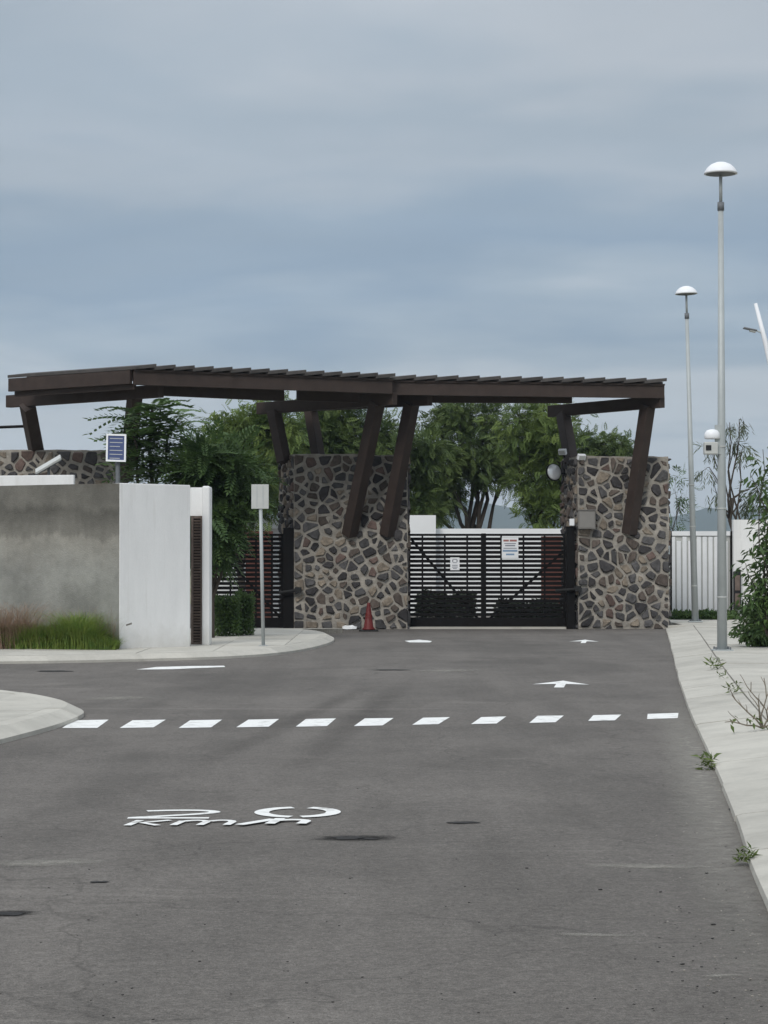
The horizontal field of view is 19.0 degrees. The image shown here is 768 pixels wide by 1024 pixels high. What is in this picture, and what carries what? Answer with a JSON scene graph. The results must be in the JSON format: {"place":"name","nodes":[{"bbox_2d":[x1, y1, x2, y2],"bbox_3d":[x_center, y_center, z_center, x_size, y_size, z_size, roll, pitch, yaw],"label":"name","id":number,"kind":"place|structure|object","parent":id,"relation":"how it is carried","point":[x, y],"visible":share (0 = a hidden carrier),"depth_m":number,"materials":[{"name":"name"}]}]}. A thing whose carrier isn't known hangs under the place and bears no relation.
{"place":"outdoors","nodes":[
{"label":"outdoors","id":0,"kind":"place"},
{"bbox_2d":[0,690,83,743],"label":"pavement","id":1,"kind":"structure","parent":0,"point":[23,715],"depth_m":22.88,"materials":[{"name":"concrete"}]},
{"bbox_2d":[0,610,129,649],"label":"grass","id":2,"kind":"structure","parent":0,"point":[80,634],"depth_m":39.56,"materials":[{"name":"green plant"}]},
{"bbox_2d":[0,628,342,663],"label":"pavement","id":3,"kind":"structure","parent":0,"point":[279,641],"depth_m":39.28,"materials":[{"name":"concrete"}]},
{"bbox_2d":[0,483,119,640],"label":"cement wall","id":4,"kind":"structure","parent":3,"relation":"on","point":[59,545],"depth_m":40.65,"materials":[{"name":"grey concrete"}]},
{"bbox_2d":[0,475,74,485],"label":"white wall","id":5,"kind":"structure","parent":4,"relation":"on","point":[35,480],"depth_m":44.22,"materials":[{"name":"white paint"}]},
{"bbox_2d":[35,455,60,474],"bbox_3d":[-6.883,0.069,47.010,0.575,2.508,0.294,0,-1,0],"label":"solar light","id":6,"kind":"object","parent":5,"relation":"on","point":[48,465],"visible":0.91,"depth_m":46.93,"materials":[{"name":"white metal"}]},
{"bbox_2d":[106,434,125,482],"bbox_3d":[-5.259,0.537,45.018,0.391,4.154,0.169,0,-1,0],"label":"blue panel","id":7,"kind":"object","parent":4,"relation":"attached to","point":[116,448],"visible":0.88,"depth_m":45.03,"materials":[{"name":"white metal"}]},
{"bbox_2d":[0,600,125,648],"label":"red grass","id":8,"kind":"structure","parent":3,"relation":"on","point":[7,622],"depth_m":39.82,"materials":[{"name":"plant"}]},
{"bbox_2d":[84,398,212,484],"bbox_3d":[-4.762,0.187,46.524,2.784,5.024,2.396,0,-1,0],"label":"ailanthus sapling","id":9,"kind":"object","parent":3,"relation":"on","point":[148,444],"visible":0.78,"depth_m":46.33,"materials":[{"name":"green plant"}]},
{"bbox_2d":[119,483,189,648],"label":"garden wall","id":10,"kind":"structure","parent":3,"relation":"on","point":[154,559],"depth_m":40.52,"materials":[{"name":"white paint"}]},
{"bbox_2d":[190,486,211,644],"bbox_3d":[-3.402,0.989,42.013,0.463,2.916,0.550,0,-1,0],"label":"gate surround","id":11,"kind":"object","parent":3,"relation":"on","point":[200,501],"visible":0.9,"depth_m":41.76,"materials":[{"name":"white paint"}]},
{"bbox_2d":[191,516,201,643],"bbox_3d":[-3.415,1.243,41.885,0.210,2.341,0.085,0,-1,0],"label":"slatted door","id":12,"kind":"structure","parent":11,"relation":"attached to","point":[196,581],"depth_m":41.87,"materials":[{"name":"metal"}]},
{"bbox_2d":[148,416,288,637],"bbox_3d":[-3.417,0.413,46.004,2.648,4.566,2.636,-1,-1,29],"label":"pepper tree","id":13,"kind":"object","parent":3,"relation":"on","point":[226,474],"visible":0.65,"depth_m":45.64,"materials":[{"name":"green plant"}]},
{"bbox_2d":[214,587,243,635],"bbox_3d":[-3.234,2.071,47.265,0.728,1.059,1.041,0,-1,0],"label":"hedge","id":14,"kind":"object","parent":3,"relation":"on","point":[228,611],"visible":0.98,"depth_m":46.92,"materials":[{"name":"green plant"}]},
{"bbox_2d":[238,590,256,635],"bbox_3d":[-2.857,2.110,47.569,0.431,1.037,0.728,0,-1,0],"label":"shrub","id":15,"kind":"object","parent":3,"relation":"on","point":[248,601],"visible":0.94,"depth_m":47.37,"materials":[{"name":"green plant"}]},
{"bbox_2d":[251,484,268,645],"bbox_3d":[-2.237,0.968,41.411,0.312,2.932,0.160,0,-1,0],"label":"road sign","id":16,"kind":"object","parent":3,"relation":"on","point":[260,497],"visible":1,"depth_m":41.39,"materials":[{"name":"grey metal"}]},
{"bbox_2d":[217,516,279,612],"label":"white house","id":17,"kind":"structure","parent":0,"point":[274,527],"depth_m":71.97,"materials":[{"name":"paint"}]},
{"bbox_2d":[0,604,767,1023],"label":"road","id":18,"kind":"structure","parent":0,"point":[154,816],"depth_m":13.17,"materials":[{"name":"grey asphalt"}]},
{"bbox_2d":[0,449,121,483],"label":"stone pillar","id":19,"kind":"structure","parent":18,"relation":"on","point":[81,466],"depth_m":55.53,"materials":[{"name":"grey stone"}]},
{"bbox_2d":[216,534,282,627],"bbox_3d":[-3.422,1.687,56.404,1.906,2.303,0.120,0,-1,0],"label":"gate leaf","id":20,"kind":"object","parent":18,"relation":"on","point":[271,622],"visible":0.54,"depth_m":56.36,"materials":[{"name":"black metal"}]},
{"bbox_2d":[246,531,272,617],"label":"gate","id":21,"kind":"structure","parent":18,"relation":"on","point":[270,532],"depth_m":65.98,"materials":[{"name":"brown metal"}]},
{"bbox_2d":[283,528,294,627],"bbox_3d":[-2.324,1.632,55.958,0.288,2.492,0.210,0,-1,0],"label":"gate post","id":22,"kind":"object","parent":18,"relation":"on","point":[288,575],"visible":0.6,"depth_m":55.87,"materials":[{"name":"black metal"}]},
{"bbox_2d":[279,587,301,593],"bbox_3d":[-2.279,1.911,55.731,0.551,0.167,0.120,0,-1,0],"label":"gate opener","id":23,"kind":"object","parent":22,"relation":"attached to","point":[297,590],"visible":1,"depth_m":55.70,"materials":[{"name":"black metal"}]},
{"bbox_2d":[277,453,410,628],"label":"stone pillar","id":24,"kind":"structure","parent":18,"relation":"on","point":[340,579],"depth_m":55.93,"materials":[{"name":"grey stone"}]},
{"bbox_2d":[6,364,396,537],"bbox_3d":[-4.273,-1.328,54.117,9.093,3.860,5.404,0,-1,-11],"label":"entrance canopy","id":25,"kind":"object","parent":24,"relation":"attached to","point":[324,390],"visible":0.94,"depth_m":53.30,"materials":[{"name":"brown wood"}]},
{"bbox_2d":[0,425,23,428],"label":"pipe","id":26,"kind":"object","parent":25,"relation":"attached to","point":[12,426],"visible":1,"depth_m":55.23,"materials":[{"name":"black metal"}]},
{"bbox_2d":[408,533,485,626],"bbox_3d":[1.551,1.684,56.598,1.918,2.314,0.132,0,-1,0],"label":"gate leaf","id":27,"kind":"object","parent":24,"relation":"attached to","point":[466,621],"visible":0.97,"depth_m":56.56,"materials":[{"name":"black metal"}]},
{"bbox_2d":[450,557,459,569],"bbox_3d":[1.747,1.278,56.544,0.229,0.316,0.020,0,-1,0],"label":"notice board","id":28,"kind":"object","parent":27,"relation":"attached to","point":[454,563],"visible":1,"depth_m":56.54,"materials":[{"name":"white metal"}]},
{"bbox_2d":[304,375,666,536],"bbox_3d":[2.110,-1.287,56.202,8.952,3.830,3.608,0,-1,-10],"label":"entrance canopy","id":29,"kind":"object","parent":24,"relation":"attached to","point":[645,397],"visible":0.81,"depth_m":55.25,"materials":[{"name":"brown wood"}]},
{"bbox_2d":[558,449,566,457],"bbox_3d":[4.445,-1.458,56.972,0.200,0.228,0.198,-1,-1,25],"label":"floodlight","id":30,"kind":"object","parent":29,"relation":"attached to","point":[563,452],"visible":1,"depth_m":56.91,"materials":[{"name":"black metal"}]},
{"bbox_2d":[342,625,356,629],"bbox_3d":[-0.834,2.789,55.464,0.369,0.117,0.240,0,-1,0],"label":"white stone","id":31,"kind":"object","parent":18,"relation":"on","point":[349,627],"visible":0.97,"depth_m":55.38,"materials":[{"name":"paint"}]},
{"bbox_2d":[359,603,377,631],"bbox_3d":[-0.363,2.478,54.168,0.460,0.680,0.400,0,-1,0],"label":"traffic cone","id":32,"kind":"object","parent":18,"relation":"on","point":[368,625],"visible":1,"depth_m":54.09,"materials":[{"name":"plastic"}]},
{"bbox_2d":[0,788,766,1023],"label":"road grit","id":33,"kind":"object","parent":18,"relation":"on","point":[476,952],"visible":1,"depth_m":9.34,"materials":[{"name":"grey gravel"}]},
{"bbox_2d":[409,515,435,612],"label":"white block","id":34,"kind":"structure","parent":18,"relation":"on","point":[422,524],"depth_m":70.40,"materials":[{"name":"paint"}]},
{"bbox_2d":[414,589,476,616],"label":"hedge","id":35,"kind":"object","parent":18,"relation":"on","point":[443,603],"visible":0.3,"depth_m":65.71,"materials":[{"name":"green plant"}]},
{"bbox_2d":[409,627,565,628],"bbox_3d":[2.480,2.857,56.450,3.949,0.065,0.800,0,-1,0],"label":"gate threshold","id":36,"kind":"object","parent":18,"relation":"on","point":[487,627],"visible":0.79,"depth_m":56.05,"materials":[{"name":"concrete"}]},
{"bbox_2d":[486,534,565,626],"bbox_3d":[3.485,1.689,56.604,2.051,2.304,0.120,0,-1,0],"label":"gate leaf","id":37,"kind":"object","parent":36,"relation":"on","point":[501,621],"visible":0.99,"depth_m":56.56,"materials":[{"name":"black metal"}]},
{"bbox_2d":[502,538,517,557],"bbox_3d":[3.109,0.884,56.553,0.410,0.505,0.020,0,-1,0],"label":"notice board","id":38,"kind":"object","parent":37,"relation":"attached to","point":[509,547],"visible":1,"depth_m":56.55,"materials":[{"name":"white metal"}]},
{"bbox_2d":[436,529,560,612],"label":"boundary wall","id":39,"kind":"structure","parent":18,"relation":"on","point":[498,531],"depth_m":70.99,"materials":[{"name":"white paint"}]},
{"bbox_2d":[493,598,561,616],"bbox_3d":[4.108,2.742,63.940,2.203,0.804,0.979,0,-1,0],"label":"hedge","id":40,"kind":"object","parent":18,"relation":"on","point":[528,607],"visible":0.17,"depth_m":63.70,"materials":[{"name":"green plant"}]},
{"bbox_2d":[541,536,561,603],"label":"terracotta wall","id":41,"kind":"structure","parent":18,"relation":"on","point":[551,568],"depth_m":67.98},
{"bbox_2d":[566,526,574,628],"bbox_3d":[4.560,1.619,56.128,0.234,2.526,0.210,0,-1,0],"label":"gate post","id":42,"kind":"object","parent":18,"relation":"on","point":[570,575],"visible":1,"depth_m":56.04,"materials":[{"name":"black metal"}]},
{"bbox_2d":[555,586,580,591],"bbox_3d":[4.494,1.879,55.932,0.629,0.152,0.120,0,-1,0],"label":"gate opener","id":43,"kind":"object","parent":42,"relation":"attached to","point":[576,588],"visible":1,"depth_m":55.90,"materials":[{"name":"black metal"}]},
{"bbox_2d":[569,519,573,525],"bbox_3d":[4.587,0.250,56.008,0.120,0.170,0.100,0,-1,0],"label":"intercom","id":44,"kind":"object","parent":42,"relation":"attached to","point":[571,522],"visible":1,"depth_m":55.96,"materials":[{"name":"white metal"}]},
{"bbox_2d":[559,456,671,628],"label":"stone pillar","id":45,"kind":"structure","parent":18,"relation":"on","point":[623,580],"depth_m":56.18,"materials":[{"name":"grey stone"}]},
{"bbox_2d":[546,463,565,480],"bbox_3d":[4.307,-0.985,57.007,0.694,0.440,0.188,1,-2,-40],"label":"convex mirror","id":46,"kind":"object","parent":45,"relation":"attached to","point":[553,472],"visible":1,"depth_m":56.86,"materials":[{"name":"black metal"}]},
{"bbox_2d":[577,454,585,459],"bbox_3d":[4.827,-1.310,56.101,0.203,0.228,0.158,0,-1,-20],"label":"floodlight","id":47,"kind":"object","parent":45,"relation":"attached to","point":[581,456],"visible":1,"depth_m":56.05,"materials":[{"name":"white metal"}]},
{"bbox_2d":[577,510,595,528],"bbox_3d":[4.944,0.180,55.985,0.460,0.475,0.230,0,-1,0],"label":"junction box","id":48,"kind":"object","parent":45,"relation":"attached to","point":[586,519],"visible":1,"depth_m":55.88,"materials":[{"name":"grey metal"}]},
{"bbox_2d":[646,801,761,1019],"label":"gutter gravel","id":49,"kind":"structure","parent":18,"relation":"on","point":[709,933],"depth_m":9.93,"materials":[{"name":"grey gravel"}]},
{"bbox_2d":[731,842,758,863],"bbox_3d":[1.923,1.810,12.184,0.174,0.122,0.180,1,-1,-22],"label":"weed","id":50,"kind":"object","parent":18,"relation":"on","point":[748,857],"visible":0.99,"depth_m":12.19,"materials":[{"name":"green plant"}]},
{"bbox_2d":[0,0,767,516],"label":"sky","id":51,"kind":"structure","parent":0,"point":[463,188],"materials":[{"name":"grey"}]},
{"bbox_2d":[190,569,703,619],"bbox_3d":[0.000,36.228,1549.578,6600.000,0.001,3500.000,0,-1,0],"label":"ground","id":52,"kind":"structure","parent":0,"point":[216,594],"depth_m":140.37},
{"bbox_2d":[193,390,323,590],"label":"tree","id":53,"kind":"object","parent":52,"relation":"on","point":[238,422],"visible":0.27,"depth_m":69.22,"materials":[{"name":"green plant"}]},
{"bbox_2d":[285,394,467,528],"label":"tree","id":54,"kind":"object","parent":52,"relation":"on","point":[340,434],"visible":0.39,"depth_m":73.70,"materials":[{"name":"green plant"}]},
{"bbox_2d":[413,403,526,528],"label":"tree","id":55,"kind":"object","parent":52,"relation":"on","point":[450,420],"visible":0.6,"depth_m":78.52,"materials":[{"name":"green plant"}]},
{"bbox_2d":[473,397,601,528],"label":"tree","id":56,"kind":"object","parent":52,"relation":"on","point":[536,446],"visible":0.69,"depth_m":74.25,"materials":[{"name":"green plant"}]},
{"bbox_2d":[572,422,634,456],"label":"tree","id":57,"kind":"object","parent":52,"relation":"on","point":[610,445],"visible":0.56,"depth_m":83.20,"materials":[{"name":"green plant"}]},
{"bbox_2d":[669,464,700,617],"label":"twiggy shrub","id":58,"kind":"object","parent":52,"relation":"on","point":[677,504],"visible":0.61,"depth_m":66.09,"materials":[{"name":"green plant"}]},
{"bbox_2d":[688,418,767,530],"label":"slender tree","id":59,"kind":"object","parent":52,"relation":"on","point":[732,501],"visible":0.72,"depth_m":64.02,"materials":[{"name":"green plant"}]},
{"bbox_2d":[264,501,767,530],"bbox_3d":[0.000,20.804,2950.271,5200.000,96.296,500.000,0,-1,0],"label":"hills","id":60,"kind":"structure","parent":0,"point":[705,520],"depth_m":2853.97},
{"bbox_2d":[666,620,767,910],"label":"pavement","id":61,"kind":"structure","parent":0,"point":[741,765],"depth_m":23.14,"materials":[{"name":"concrete"}]},
{"bbox_2d":[675,286,702,621],"bbox_3d":[7.744,-1.471,57.921,0.570,8.498,0.570,-1,-1,0],"label":"street lamp","id":62,"kind":"object","parent":61,"relation":"on","point":[685,291],"visible":1,"depth_m":57.85,"materials":[{"name":"grey metal"}]},
{"bbox_2d":[669,608,739,619],"bbox_3d":[8.472,2.744,60.837,1.910,0.431,0.911,0,-1,0],"label":"ground cover","id":63,"kind":"object","parent":61,"relation":"on","point":[704,614],"visible":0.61,"depth_m":60.58,"materials":[{"name":"green plant"}]},
{"bbox_2d":[690,751,720,769],"bbox_3d":[2.496,1.934,17.853,0.241,0.165,0.224,0,-1,17],"label":"weed","id":64,"kind":"object","parent":61,"relation":"on","point":[705,760],"visible":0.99,"depth_m":17.86,"materials":[{"name":"green plant"}]},
{"bbox_2d":[703,655,725,668],"bbox_3d":[4.642,2.104,32.252,0.351,0.275,0.332,0,-1,0],"label":"weed","id":65,"kind":"object","parent":61,"relation":"on","point":[715,665],"visible":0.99,"depth_m":32.21,"materials":[{"name":"green plant"}]},
{"bbox_2d":[704,162,737,650],"bbox_3d":[5.726,-1.802,38.925,0.570,8.309,0.570,0,-1,0],"label":"street lamp","id":66,"kind":"object","parent":61,"relation":"on","point":[720,170],"visible":1,"depth_m":38.85,"materials":[{"name":"grey metal"}]},
{"bbox_2d":[703,425,721,454],"bbox_3d":[5.572,-1.225,38.862,0.312,0.499,0.243,0,-1,0],"label":"camera unit","id":67,"kind":"object","parent":66,"relation":"attached to","point":[712,448],"visible":1,"depth_m":38.77,"materials":[{"name":"white plastic"}]},
{"bbox_2d":[721,680,742,692],"bbox_3d":[3.965,1.999,26.216,0.280,0.156,0.253,0,-1,-17],"label":"weed","id":68,"kind":"object","parent":61,"relation":"on","point":[733,687],"visible":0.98,"depth_m":26.20,"materials":[{"name":"green plant"}]},
{"bbox_2d":[725,676,767,731],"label":"dry twigs","id":69,"kind":"object","parent":61,"relation":"on","point":[761,726],"visible":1,"depth_m":20.60,"materials":[{"name":"brown plant"}]},
{"bbox_2d":[727,596,767,646],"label":"shrub","id":70,"kind":"object","parent":61,"relation":"on","point":[746,637],"visible":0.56,"depth_m":40.88,"materials":[{"name":"green plant"}]},
{"bbox_2d":[728,447,767,639],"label":"shrub","id":71,"kind":"object","parent":61,"relation":"on","point":[758,587],"visible":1,"depth_m":39.95,"materials":[{"name":"green plant"}]},
{"bbox_2d":[743,303,767,363],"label":"curved lamp","id":72,"kind":"object","parent":61,"relation":"on","point":[763,334],"visible":1,"depth_m":44.05,"materials":[{"name":"white metal"}]},
{"bbox_2d":[732,520,767,619],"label":"white house wall","id":73,"kind":"structure","parent":0,"point":[741,541],"depth_m":61.20,"materials":[{"name":"white paint"}]},
{"bbox_2d":[669,531,732,619],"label":"white gate","id":74,"kind":"structure","parent":73,"relation":"attached to","point":[680,569],"depth_m":61.44,"materials":[{"name":"metal"}]},
{"bbox_2d":[733,571,740,608],"bbox_3d":[9.395,2.086,61.056,0.192,1.003,0.205,0,-1,0],"label":"meter box","id":75,"kind":"object","parent":73,"relation":"attached to","point":[736,585],"visible":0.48,"depth_m":60.96,"materials":[{"name":"metal"}]}
]}

